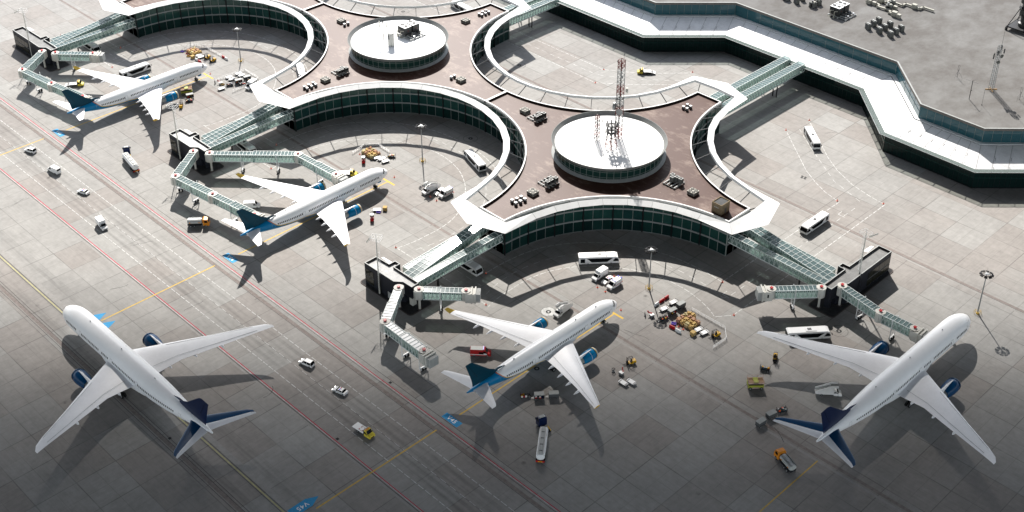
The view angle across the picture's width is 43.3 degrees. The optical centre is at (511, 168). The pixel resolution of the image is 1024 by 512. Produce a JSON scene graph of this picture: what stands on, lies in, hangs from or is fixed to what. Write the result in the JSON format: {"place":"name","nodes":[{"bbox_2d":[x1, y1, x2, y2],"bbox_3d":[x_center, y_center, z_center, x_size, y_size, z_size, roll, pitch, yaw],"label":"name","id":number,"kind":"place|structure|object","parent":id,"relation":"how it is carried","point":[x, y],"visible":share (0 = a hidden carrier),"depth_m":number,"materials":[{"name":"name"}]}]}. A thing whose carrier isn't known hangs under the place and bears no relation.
{"place":"outdoors","nodes":[
{"label":"outdoors","id":0,"kind":"place"},
{"bbox_2d":[167,129,223,175],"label":"gate building","id":1,"kind":"structure","parent":0,"point":[189,140],"depth_m":478.46,"materials":[{"name":"black"}]},
{"bbox_2d":[361,256,430,315],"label":"gate building","id":2,"kind":"structure","parent":0,"point":[391,275],"depth_m":408.56,"materials":[{"name":"black"}]},
{"bbox_2d":[379,284,438,370],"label":"jet bridge","id":3,"kind":"structure","parent":0,"point":[426,356],"depth_m":383.24,"materials":[{"name":"grey metal"}]},
{"bbox_2d":[421,181,440,194],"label":"stair truck","id":4,"kind":"object","parent":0,"point":[430,186],"visible":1,"depth_m":461.48,"materials":[{"name":"white metal"}]},
{"bbox_2d":[0,0,1023,511],"bbox_3d":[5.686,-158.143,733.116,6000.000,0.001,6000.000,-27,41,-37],"label":"apron","id":5,"kind":"object","parent":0,"point":[656,438],"depth_m":404.10,"materials":[{"name":"concrete"}]},
{"bbox_2d":[12,26,69,71],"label":"gate building","id":6,"kind":"structure","parent":5,"relation":"on","point":[37,43],"depth_m":551.57,"materials":[{"name":"black"}]},
{"bbox_2d":[47,165,60,174],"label":"van","id":7,"kind":"object","parent":5,"relation":"on","point":[55,169],"visible":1,"depth_m":472.85,"materials":[{"name":"white metal"}]},
{"bbox_2d":[18,49,91,102],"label":"jet bridge","id":8,"kind":"structure","parent":5,"relation":"on","point":[31,65],"depth_m":523.89,"materials":[{"name":"teal"}]},
{"bbox_2d":[65,80,83,86],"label":"tow truck","id":9,"kind":"object","parent":5,"relation":"on","point":[80,83],"visible":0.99,"depth_m":530.93,"materials":[{"name":"white metal"}]},
{"bbox_2d":[51,50,105,70],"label":"jet bridge","id":10,"kind":"structure","parent":5,"relation":"on","point":[97,57],"depth_m":539.86,"materials":[{"name":"grey metal"}]},
{"bbox_2d":[81,38,100,51],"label":"apron bus","id":11,"kind":"object","parent":5,"relation":"on","point":[93,47],"visible":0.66,"depth_m":557.90,"materials":[{"name":"metal"}]},
{"bbox_2d":[54,18,135,55],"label":"glass walkway","id":12,"kind":"structure","parent":5,"relation":"on","point":[96,38],"depth_m":556.46,"materials":[{"name":"clear glass"}]},
{"bbox_2d":[95,215,107,230],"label":"box truck","id":13,"kind":"object","parent":5,"relation":"on","point":[100,222],"visible":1,"depth_m":442.24,"materials":[{"name":"white metal"}]},
{"bbox_2d":[53,63,206,120],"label":"airliner","id":14,"kind":"object","parent":5,"relation":"on","point":[146,90],"visible":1,"depth_m":515.16,"materials":[{"name":"metal"}]},
{"bbox_2d":[122,152,139,172],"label":"tanker truck","id":15,"kind":"object","parent":5,"relation":"on","point":[130,161],"visible":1,"depth_m":475.01,"materials":[{"name":"white metal"}]},
{"bbox_2d":[119,62,151,76],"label":"apron bus","id":16,"kind":"object","parent":5,"relation":"on","point":[136,69],"visible":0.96,"depth_m":539.52,"materials":[{"name":"white metal"}]},
{"bbox_2d":[0,256,283,511],"bbox_3d":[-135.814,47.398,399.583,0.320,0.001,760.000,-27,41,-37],"label":"ground marking line","id":17,"kind":"object","parent":5,"relation":"on","point":[178,417],"depth_m":352.44,"materials":[{"name":"paint"}]},
{"bbox_2d":[35,305,273,458],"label":"airliner","id":18,"kind":"object","parent":5,"relation":"on","point":[124,367],"visible":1,"depth_m":367.35,"materials":[{"name":"metal"}]},
{"bbox_2d":[163,103,180,158],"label":"floodlight mast","id":19,"kind":"object","parent":5,"relation":"on","point":[176,130],"visible":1,"depth_m":474.49,"materials":[{"name":"grey metal"}]},
{"bbox_2d":[180,84,191,94],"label":"cargo loader","id":20,"kind":"object","parent":5,"relation":"on","point":[185,89],"visible":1,"depth_m":524.72,"materials":[{"name":"yellow metal"}]},
{"bbox_2d":[187,216,209,227],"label":"tanker truck","id":21,"kind":"object","parent":5,"relation":"on","point":[194,222],"visible":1,"depth_m":443.16,"materials":[{"name":"metal"}]},
{"bbox_2d":[99,0,322,37],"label":"concourse building","id":22,"kind":"structure","parent":5,"relation":"on","point":[149,17],"depth_m":574.55,"materials":[{"name":"white glass"}]},
{"bbox_2d":[49,13,127,50],"bbox_3d":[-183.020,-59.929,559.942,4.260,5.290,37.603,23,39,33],"label":"glass walkway","id":23,"kind":"structure","parent":22,"relation":"attached to","point":[86,29],"depth_m":559.90,"materials":[{"name":"glass"}]},
{"bbox_2d":[170,149,266,220],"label":"jet bridge","id":24,"kind":"structure","parent":5,"relation":"on","point":[178,178],"depth_m":452.16,"materials":[{"name":"teal"}]},
{"bbox_2d":[233,135,257,155],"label":"apron bus","id":25,"kind":"object","parent":5,"relation":"on","point":[245,145],"visible":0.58,"depth_m":485.67,"materials":[{"name":"white metal"}]},
{"bbox_2d":[208,109,293,150],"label":"glass walkway","id":26,"kind":"structure","parent":5,"relation":"on","point":[233,142],"depth_m":486.31,"materials":[{"name":"clear glass"}]},
{"bbox_2d":[243,200,260,207],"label":"van","id":27,"kind":"object","parent":5,"relation":"on","point":[251,203],"visible":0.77,"depth_m":453.26,"materials":[{"name":"white metal"}]},
{"bbox_2d":[0,120,514,511],"bbox_3d":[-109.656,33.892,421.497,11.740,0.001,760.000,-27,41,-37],"label":"white road dashes","id":28,"kind":"object","parent":5,"relation":"on","point":[257,336],"visible":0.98,"depth_m":389.96,"materials":[{"name":"paint"}]},
{"bbox_2d":[205,150,347,184],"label":"jet bridge","id":29,"kind":"structure","parent":5,"relation":"on","point":[323,170],"depth_m":470.04,"materials":[{"name":"grey metal"}]},
{"bbox_2d":[1,100,556,511],"bbox_3d":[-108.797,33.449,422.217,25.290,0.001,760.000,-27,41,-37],"label":"white edge line","id":30,"kind":"object","parent":5,"relation":"on","point":[283,308],"visible":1,"depth_m":391.96,"materials":[{"name":"paint"}]},
{"bbox_2d":[0,98,559,511],"bbox_3d":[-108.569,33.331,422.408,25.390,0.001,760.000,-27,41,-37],"label":"red line","id":31,"kind":"object","parent":5,"relation":"on","point":[284,308],"visible":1,"depth_m":391.16,"materials":[{"name":"red paint"}]},
{"bbox_2d":[296,62,304,77],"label":"apron bus","id":32,"kind":"object","parent":5,"relation":"on","point":[300,69],"visible":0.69,"depth_m":538.41,"materials":[{"name":"white metal"}]},
{"bbox_2d":[287,496,317,511],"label":"arrow sign","id":33,"kind":"object","parent":5,"relation":"on","point":[311,501],"visible":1,"depth_m":334.85,"materials":[{"name":"blue paint"}]},
{"bbox_2d":[221,168,387,246],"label":"airliner","id":34,"kind":"object","parent":5,"relation":"on","point":[322,202],"visible":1,"depth_m":444.65,"materials":[{"name":"metal"}]},
{"bbox_2d":[299,358,314,367],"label":"minivan","id":35,"kind":"object","parent":5,"relation":"on","point":[307,362],"visible":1,"depth_m":381.24,"materials":[{"name":"silver metal"}]},
{"bbox_2d":[332,386,347,395],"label":"police car","id":36,"kind":"object","parent":5,"relation":"on","point":[341,391],"visible":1,"depth_m":370.99,"materials":[{"name":"silver metal"}]},
{"bbox_2d":[339,169,357,175],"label":"tow truck","id":37,"kind":"object","parent":5,"relation":"on","point":[352,172],"visible":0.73,"depth_m":471.46,"materials":[{"name":"white metal"}]},
{"bbox_2d":[352,422,374,438],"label":"tow truck","id":38,"kind":"object","parent":5,"relation":"on","point":[368,432],"visible":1,"depth_m":356.24,"materials":[{"name":"white"}]},
{"bbox_2d":[366,233,382,293],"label":"floodlight mast","id":39,"kind":"object","parent":5,"relation":"on","point":[378,266],"visible":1,"depth_m":403.39,"materials":[{"name":"grey metal"}]},
{"bbox_2d":[249,0,530,131],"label":"concourse building","id":40,"kind":"structure","parent":5,"relation":"on","point":[404,75],"depth_m":515.45,"materials":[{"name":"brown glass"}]},
{"bbox_2d":[201,104,282,148],"bbox_3d":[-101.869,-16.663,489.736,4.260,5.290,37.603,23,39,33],"label":"glass walkway","id":41,"kind":"structure","parent":40,"relation":"attached to","point":[238,125],"depth_m":489.90,"materials":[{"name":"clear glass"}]},
{"bbox_2d":[330,65,350,76],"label":"cooling rack","id":42,"kind":"object","parent":40,"relation":"on","point":[341,70],"visible":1,"depth_m":512.04,"materials":[{"name":"black"}]},
{"bbox_2d":[387,32,394,46],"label":"equipment cabinet","id":43,"kind":"object","parent":40,"relation":"on","point":[390,39],"visible":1,"depth_m":522.24,"materials":[{"name":"white metal"}]},
{"bbox_2d":[396,20,425,40],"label":"chiller","id":44,"kind":"object","parent":40,"relation":"on","point":[408,28],"visible":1,"depth_m":531.11,"materials":[{"name":"metal"}]},
{"bbox_2d":[1,73,817,511],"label":"yellow stand line","id":45,"kind":"object","parent":5,"relation":"on","point":[433,431],"visible":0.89,"depth_m":396.88,"materials":[{"name":"yellow paint"}]},
{"bbox_2d":[415,123,426,162],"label":"light mast","id":46,"kind":"object","parent":5,"relation":"on","point":[417,126],"visible":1,"depth_m":474.15,"materials":[{"name":"metal"}]},
{"bbox_2d":[438,186,452,198],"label":"van","id":47,"kind":"object","parent":5,"relation":"on","point":[446,191],"visible":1,"depth_m":459.60,"materials":[{"name":"white metal"}]},
{"bbox_2d":[413,286,480,311],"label":"jet bridge","id":48,"kind":"structure","parent":5,"relation":"on","point":[470,295],"depth_m":400.47,"materials":[{"name":"grey metal"}]},
{"bbox_2d":[441,413,462,427],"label":"stand sign","id":49,"kind":"object","parent":5,"relation":"on","point":[446,417],"visible":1,"depth_m":362.02,"materials":[{"name":"blue paint"}]},
{"bbox_2d":[413,231,502,286],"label":"glass walkway","id":50,"kind":"structure","parent":5,"relation":"on","point":[474,250],"depth_m":415.88,"materials":[{"name":"glass"}]},
{"bbox_2d":[450,0,472,11],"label":"apron bus","id":51,"kind":"object","parent":5,"relation":"on","point":[463,6],"visible":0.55,"depth_m":592.94,"materials":[{"name":"white metal"}]},
{"bbox_2d":[453,256,483,276],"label":"apron bus","id":52,"kind":"object","parent":5,"relation":"on","point":[472,267],"visible":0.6,"depth_m":419.99,"materials":[{"name":"white metal"}]},
{"bbox_2d":[463,149,485,171],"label":"apron bus","id":53,"kind":"object","parent":5,"relation":"on","point":[474,159],"visible":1,"depth_m":477.02,"materials":[{"name":"white metal"}]},
{"bbox_2d":[101,0,858,297],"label":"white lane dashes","id":54,"kind":"object","parent":5,"relation":"on","point":[482,176],"visible":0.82,"depth_m":467.05,"materials":[{"name":"white paint"}]},
{"bbox_2d":[470,346,490,356],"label":"van","id":55,"kind":"object","parent":5,"relation":"on","point":[479,351],"visible":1,"depth_m":384.89,"materials":[{"name":"red metal"}]},
{"bbox_2d":[82,0,883,316],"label":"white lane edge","id":56,"kind":"object","parent":5,"relation":"on","point":[502,186],"visible":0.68,"depth_m":472.27,"materials":[{"name":"white paint"}]},
{"bbox_2d":[0,10,1022,511],"bbox_3d":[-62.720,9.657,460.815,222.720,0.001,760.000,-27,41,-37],"label":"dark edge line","id":57,"kind":"object","parent":5,"relation":"on","point":[240,366],"visible":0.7,"depth_m":385.99,"materials":[{"name":"red paint"}]},
{"bbox_2d":[0,0,1023,511],"bbox_3d":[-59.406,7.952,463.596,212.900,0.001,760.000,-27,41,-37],"label":"concrete kerb strip","id":58,"kind":"object","parent":5,"relation":"on","point":[206,436],"visible":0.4,"depth_m":401.95,"materials":[{"name":"grey concrete"}]},
{"bbox_2d":[0,0,1023,511],"bbox_3d":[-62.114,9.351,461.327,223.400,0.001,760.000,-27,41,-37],"label":"drain strip","id":59,"kind":"object","parent":5,"relation":"on","point":[164,440],"visible":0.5,"depth_m":399.41,"materials":[{"name":"grey concrete"}]},
{"bbox_2d":[504,0,542,22],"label":"glass footbridge","id":60,"kind":"object","parent":5,"relation":"on","point":[510,7],"visible":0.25,"depth_m":581.27,"materials":[{"name":"grey"}]},
{"bbox_2d":[441,299,616,408],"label":"airliner","id":61,"kind":"object","parent":5,"relation":"on","point":[555,348],"visible":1,"depth_m":378.71,"materials":[{"name":"metal"}]},
{"bbox_2d":[510,0,558,27],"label":"glass footbridge","id":62,"kind":"object","parent":5,"relation":"on","point":[536,11],"visible":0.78,"depth_m":577.66,"materials":[{"name":"teal"}]},
{"bbox_2d":[532,391,544,399],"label":"baggage cart","id":63,"kind":"object","parent":5,"relation":"on","point":[539,395],"visible":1,"depth_m":368.92,"materials":[{"name":"metal"}]},
{"bbox_2d":[536,426,547,462],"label":"tanker truck","id":64,"kind":"object","parent":5,"relation":"on","point":[541,445],"visible":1,"depth_m":349.60,"materials":[{"name":"white metal"}]},
{"bbox_2d":[535,414,550,431],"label":"tractor truck","id":65,"kind":"object","parent":5,"relation":"on","point":[541,420],"visible":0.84,"depth_m":358.33,"materials":[{"name":"blue metal"}]},
{"bbox_2d":[541,307,554,315],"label":"white pit disc","id":66,"kind":"object","parent":5,"relation":"on","point":[544,310],"visible":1,"depth_m":404.08,"materials":[{"name":"white paint"}]},
{"bbox_2d":[546,390,558,398],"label":"baggage cart","id":67,"kind":"object","parent":5,"relation":"on","point":[553,394],"visible":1,"depth_m":369.17,"materials":[{"name":"metal"}]},
{"bbox_2d":[553,301,572,317],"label":"stair truck","id":68,"kind":"object","parent":5,"relation":"on","point":[562,307],"visible":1,"depth_m":401.48,"materials":[{"name":"white metal"}]},
{"bbox_2d":[578,251,618,264],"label":"apron bus","id":69,"kind":"object","parent":5,"relation":"on","point":[587,258],"visible":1,"depth_m":424.66,"materials":[{"name":"white metal"}]},
{"bbox_2d":[591,265,607,281],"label":"box truck","id":70,"kind":"object","parent":5,"relation":"on","point":[600,272],"visible":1,"depth_m":417.62,"materials":[{"name":"white metal"}]},
{"bbox_2d":[606,275,622,289],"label":"van","id":71,"kind":"object","parent":5,"relation":"on","point":[616,281],"visible":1,"depth_m":413.81,"materials":[{"name":"white metal"}]},
{"bbox_2d":[451,76,779,255],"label":"concourse building","id":72,"kind":"structure","parent":5,"relation":"on","point":[601,186],"depth_m":445.65,"materials":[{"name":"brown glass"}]},
{"bbox_2d":[403,229,480,272],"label":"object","id":73,"kind":"structure","parent":72,"relation":"attached to","point":[410,264],"depth_m":414.99,"materials":[{"name":"teal"}]},
{"bbox_2d":[404,224,489,282],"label":"glass walkway","id":74,"kind":"structure","parent":72,"relation":"attached to","point":[470,234],"depth_m":419.11,"materials":[{"name":"teal"}]},
{"bbox_2d":[527,111,548,123],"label":"cooling rack","id":75,"kind":"object","parent":72,"relation":"on","point":[539,116],"visible":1,"depth_m":480.57,"materials":[{"name":"black"}]},
{"bbox_2d":[537,175,560,188],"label":"cooling rack","id":76,"kind":"object","parent":72,"relation":"on","point":[551,180],"visible":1,"depth_m":442.11,"materials":[{"name":"black"}]},
{"bbox_2d":[592,114,602,138],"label":"lattice mast","id":77,"kind":"object","parent":72,"relation":"on","point":[597,121],"visible":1,"depth_m":457.10,"materials":[{"name":"red"}]},
{"bbox_2d":[661,172,685,189],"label":"cooling rack","id":78,"kind":"object","parent":72,"relation":"on","point":[677,179],"visible":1,"depth_m":442.68,"materials":[{"name":"black"}]},
{"bbox_2d":[711,196,729,215],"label":"roof hut","id":79,"kind":"object","parent":72,"relation":"on","point":[720,205],"visible":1,"depth_m":427.13,"materials":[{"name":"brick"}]},
{"bbox_2d":[741,227,835,284],"bbox_3d":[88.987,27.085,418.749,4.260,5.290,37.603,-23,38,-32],"label":"glass walkway","id":80,"kind":"structure","parent":72,"relation":"attached to","point":[776,244],"depth_m":418.26,"materials":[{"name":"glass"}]},
{"bbox_2d":[401,9,844,369],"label":"pit ring","id":81,"kind":"object","parent":5,"relation":"on","point":[553,308],"visible":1,"depth_m":403.65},
{"bbox_2d":[637,67,654,74],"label":"tow truck","id":82,"kind":"object","parent":5,"relation":"on","point":[641,70],"visible":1,"depth_m":540.34,"materials":[{"name":"white metal"}]},
{"bbox_2d":[645,246,657,290],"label":"light mast","id":83,"kind":"object","parent":5,"relation":"on","point":[651,250],"visible":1,"depth_m":407.24,"materials":[{"name":"metal"}]},
{"bbox_2d":[709,56,790,101],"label":"glass footbridge","id":84,"kind":"object","parent":5,"relation":"on","point":[756,77],"visible":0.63,"depth_m":521.52,"materials":[{"name":"teal"}]},
{"bbox_2d":[747,375,764,389],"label":"cargo loader","id":85,"kind":"object","parent":5,"relation":"on","point":[757,382],"visible":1,"depth_m":372.34,"materials":[{"name":"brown metal"}]},
{"bbox_2d":[755,417,766,427],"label":"baggage cart","id":86,"kind":"object","parent":5,"relation":"on","point":[760,422],"visible":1,"depth_m":359.30,"materials":[{"name":"metal"}]},
{"bbox_2d":[722,61,804,115],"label":"glass footbridge","id":87,"kind":"object","parent":5,"relation":"on","point":[764,86],"visible":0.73,"depth_m":517.04,"materials":[{"name":"teal"}]},
{"bbox_2d":[765,409,776,419],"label":"baggage cart","id":88,"kind":"object","parent":5,"relation":"on","point":[770,414],"visible":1,"depth_m":362.06,"materials":[{"name":"metal"}]},
{"bbox_2d":[529,0,1023,188],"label":"terminal building","id":89,"kind":"structure","parent":5,"relation":"on","point":[907,90],"depth_m":526.37,"materials":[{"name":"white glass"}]},
{"bbox_2d":[828,0,855,20],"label":"chiller","id":90,"kind":"object","parent":89,"relation":"on","point":[839,8],"visible":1,"depth_m":548.39,"materials":[{"name":"metal"}]},
{"bbox_2d":[865,0,901,18],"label":"roof duct","id":91,"kind":"object","parent":89,"relation":"on","point":[894,13],"visible":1,"depth_m":553.48,"materials":[{"name":"silver metal"}]},
{"bbox_2d":[877,0,933,11],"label":"roof duct","id":92,"kind":"object","parent":89,"relation":"on","point":[912,6],"visible":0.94,"depth_m":555.35,"materials":[{"name":"silver metal"}]},
{"bbox_2d":[985,28,1005,91],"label":"lattice mast","id":93,"kind":"object","parent":89,"relation":"on","point":[997,62],"visible":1,"depth_m":487.67,"materials":[{"name":"metal"}]},
{"bbox_2d":[728,233,828,284],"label":"glass walkway","id":94,"kind":"structure","parent":5,"relation":"on","point":[777,264],"depth_m":415.52,"materials":[{"name":"glass"}]},
{"bbox_2d":[774,447,795,472],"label":"tanker truck","id":95,"kind":"object","parent":5,"relation":"on","point":[782,456],"visible":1,"depth_m":345.66,"materials":[{"name":"silver metal"}]},
{"bbox_2d":[755,284,826,309],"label":"jet bridge","id":96,"kind":"structure","parent":5,"relation":"on","point":[765,293],"depth_m":401.32,"materials":[{"name":"grey metal"}]},
{"bbox_2d":[785,326,832,339],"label":"apron bus","id":97,"kind":"object","parent":5,"relation":"on","point":[814,332],"visible":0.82,"depth_m":391.40,"materials":[{"name":"white metal"}]},
{"bbox_2d":[803,126,821,148],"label":"apron bus","id":98,"kind":"object","parent":5,"relation":"on","point":[811,136],"visible":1,"depth_m":490.76,"materials":[{"name":"white metal"}]},
{"bbox_2d":[799,211,829,234],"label":"apron bus","id":99,"kind":"object","parent":5,"relation":"on","point":[819,219],"visible":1,"depth_m":441.87,"materials":[{"name":"white metal"}]},
{"bbox_2d":[815,381,841,396],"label":"stair truck","id":100,"kind":"object","parent":5,"relation":"on","point":[829,388],"visible":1,"depth_m":369.98,"materials":[{"name":"white metal"}]},
{"bbox_2d":[808,245,892,317],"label":"gate building","id":101,"kind":"structure","parent":5,"relation":"on","point":[875,270],"depth_m":410.53,"materials":[{"name":"black"}]},
{"bbox_2d":[858,228,878,273],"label":"floodlight mast","id":102,"kind":"object","parent":5,"relation":"on","point":[861,259],"visible":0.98,"depth_m":403.48,"materials":[{"name":"grey metal"}]},
{"bbox_2d":[757,313,995,467],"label":"airliner","id":103,"kind":"object","parent":5,"relation":"on","point":[906,376],"visible":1,"depth_m":364.18,"materials":[{"name":"metal"}]},
{"bbox_2d":[836,282,928,343],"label":"jet bridge","id":104,"kind":"structure","parent":5,"relation":"on","point":[914,333],"depth_m":391.49,"materials":[{"name":"grey metal"}]},
{"bbox_2d":[974,270,993,313],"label":"light mast","id":105,"kind":"object","parent":5,"relation":"on","point":[986,276],"visible":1,"depth_m":396.23,"materials":[{"name":"metal"}]},
{"bbox_2d":[605,119,617,149],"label":"antenna tower","id":106,"kind":"structure","parent":0,"point":[613,127],"depth_m":451.93,"materials":[{"name":"grey metal"}]},
{"bbox_2d":[612,58,627,138],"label":"radio tower","id":107,"kind":"structure","parent":0,"point":[619,112],"depth_m":452.78,"materials":[{"name":"red"}]},
{"bbox_2d":[1005,0,1023,32],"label":"radar tower","id":108,"kind":"structure","parent":0,"point":[1017,24],"depth_m":535.30,"materials":[{"name":"black metal"}]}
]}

